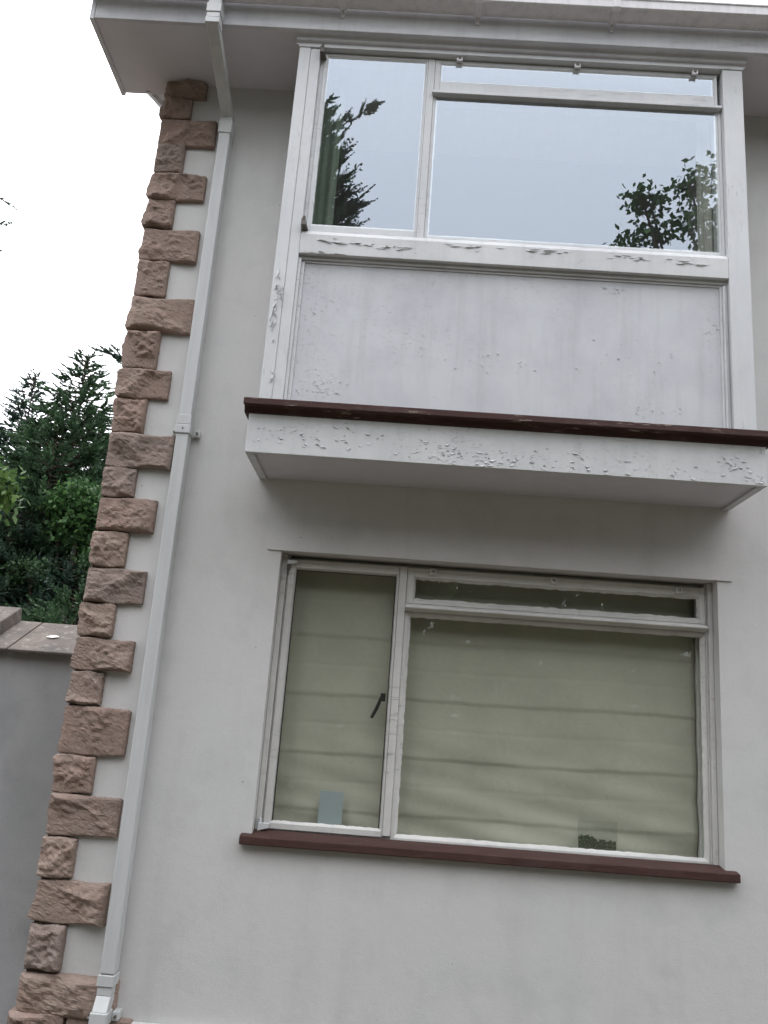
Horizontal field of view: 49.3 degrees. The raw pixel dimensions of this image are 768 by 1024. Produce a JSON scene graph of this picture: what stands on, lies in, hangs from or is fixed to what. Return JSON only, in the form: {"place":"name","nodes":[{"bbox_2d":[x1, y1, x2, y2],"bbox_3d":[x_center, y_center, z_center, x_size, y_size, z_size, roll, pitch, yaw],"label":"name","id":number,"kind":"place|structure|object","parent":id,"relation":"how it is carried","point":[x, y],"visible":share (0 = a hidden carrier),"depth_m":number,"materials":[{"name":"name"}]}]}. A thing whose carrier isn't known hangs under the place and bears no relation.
{"place":"outdoors","nodes":[
{"label":"outdoors","id":0,"kind":"place"},
{"bbox_2d":[0,0,767,469],"label":"sky","id":1,"kind":"structure","parent":0,"point":[78,154],"materials":[{"name":"white"}]},
{"label":"ground","id":2,"kind":"structure","parent":0,"visible":0},
{"bbox_2d":[0,197,17,253],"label":"conifer tree","id":3,"kind":"object","parent":2,"relation":"on","point":[4,222],"visible":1,"depth_m":8.36,"materials":[{"name":"green plant"}]},
{"bbox_2d":[0,457,30,525],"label":"maple branch","id":4,"kind":"object","parent":2,"relation":"on","point":[9,500],"visible":1,"depth_m":9.38,"materials":[{"name":"green plant"}]},
{"bbox_2d":[0,368,61,533],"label":"conifer tree","id":5,"kind":"object","parent":2,"relation":"on","point":[14,416],"visible":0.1,"depth_m":12.58,"materials":[{"name":"green plant"}]},
{"bbox_2d":[0,606,79,1023],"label":"garden wall","id":6,"kind":"structure","parent":2,"relation":"on","point":[36,669],"depth_m":3.57,"materials":[{"name":"paint"}]},
{"bbox_2d":[0,547,87,624],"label":"conifer tree","id":7,"kind":"object","parent":2,"relation":"on","point":[67,579],"visible":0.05,"depth_m":9.87,"materials":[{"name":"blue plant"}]},
{"bbox_2d":[0,501,88,621],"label":"conifer tree","id":8,"kind":"object","parent":2,"relation":"on","point":[6,555],"visible":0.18,"depth_m":10.31,"materials":[{"name":"green plant"}]},
{"bbox_2d":[5,575,85,624],"bbox_3d":[-3.413,2.069,8.686,2.127,2.914,2.044,4,-14,1],"label":"young conifer","id":9,"kind":"object","parent":2,"relation":"on","point":[52,614],"visible":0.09,"depth_m":8.76,"materials":[{"name":"green plant"}]},
{"bbox_2d":[0,547,90,624],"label":"shrub","id":10,"kind":"object","parent":2,"relation":"on","point":[25,567],"visible":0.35,"depth_m":9.83,"materials":[{"name":"green plant"}]},
{"bbox_2d":[0,416,98,604],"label":"conifer tree","id":11,"kind":"object","parent":2,"relation":"on","point":[49,456],"visible":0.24,"depth_m":11.04,"materials":[{"name":"green plant"}]},
{"bbox_2d":[0,349,114,590],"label":"conifer tree","id":12,"kind":"object","parent":2,"relation":"on","point":[94,453],"visible":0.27,"depth_m":11.70,"materials":[{"name":"green plant"}]},
{"bbox_2d":[35,474,102,603],"bbox_3d":[-3.942,1.657,10.231,1.428,4.402,0.826,4,-14,1],"label":"shrub","id":13,"kind":"object","parent":2,"relation":"on","point":[67,501],"visible":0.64,"depth_m":10.50,"materials":[{"name":"green plant"}]},
{"bbox_2d":[51,430,111,488],"bbox_3d":[-4.808,1.455,13.283,3.840,6.182,4.133,4,-14,1],"label":"conifer tree","id":14,"kind":"object","parent":2,"relation":"on","point":[75,455],"visible":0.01,"depth_m":13.49,"materials":[{"name":"green plant"}]},
{"bbox_2d":[86,343,121,456],"bbox_3d":[-3.652,0.677,12.509,2.317,7.466,2.265,13,-17,-31],"label":"conifer tree","id":15,"kind":"object","parent":2,"relation":"on","point":[117,357],"visible":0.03,"depth_m":13.22,"materials":[{"name":"green plant"}]},
{"bbox_2d":[7,0,767,1023],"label":"house","id":16,"kind":"structure","parent":2,"relation":"on","point":[501,320],"depth_m":3.38,"materials":[{"name":"paint"}]},
{"bbox_2d":[312,76,346,225],"bbox_3d":[-0.293,-1.203,3.608,0.135,1.590,0.037,4,-14,1],"label":"curtain","id":17,"kind":"object","parent":16,"relation":"hanging from","point":[325,195],"visible":0.3,"depth_m":3.71,"materials":[{"name":"fabric"}]},
{"bbox_2d":[317,790,343,824],"bbox_3d":[-0.210,1.170,3.305,0.095,0.128,0.017,4,-14,1],"label":"card","id":18,"kind":"object","parent":16,"relation":"in","point":[330,810],"visible":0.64,"depth_m":3.31,"materials":[{"name":"grey paper"}]},
{"bbox_2d":[273,571,698,857],"bbox_3d":[0.422,0.820,3.436,1.702,1.121,0.026,4,-14,2],"label":"roman blind","id":19,"kind":"object","parent":16,"relation":"attached to","point":[535,735],"visible":0.73,"depth_m":3.43,"materials":[{"name":"fabric"}]},
{"bbox_2d":[255,554,718,864],"bbox_3d":[0.427,0.805,3.489,1.777,1.096,0.368,4,-14,1],"label":"window","id":20,"kind":"structure","parent":16,"relation":"in","point":[700,627],"depth_m":3.40,"materials":[{"name":"paint"}]},
{"bbox_2d":[243,32,767,510],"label":"bay window","id":21,"kind":"structure","parent":16,"relation":"in","point":[393,357],"depth_m":3.36,"materials":[{"name":"white paint"}]},
{"bbox_2d":[578,834,615,850],"bbox_3d":[0.833,1.266,3.268,0.155,0.117,0.012,4,-14,1],"label":"small leafy green plant","id":22,"kind":"object","parent":16,"relation":"on","point":[587,842],"visible":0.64,"depth_m":3.26,"materials":[{"name":"green plant"}]},
{"bbox_2d":[695,122,712,251],"bbox_3d":[1.369,-1.089,3.567,0.062,1.590,0.027,4,-14,1],"label":"curtain","id":23,"kind":"object","parent":16,"relation":"hanging from","point":[704,195],"visible":0.37,"depth_m":3.65,"materials":[{"name":"grey fabric"}]}
]}

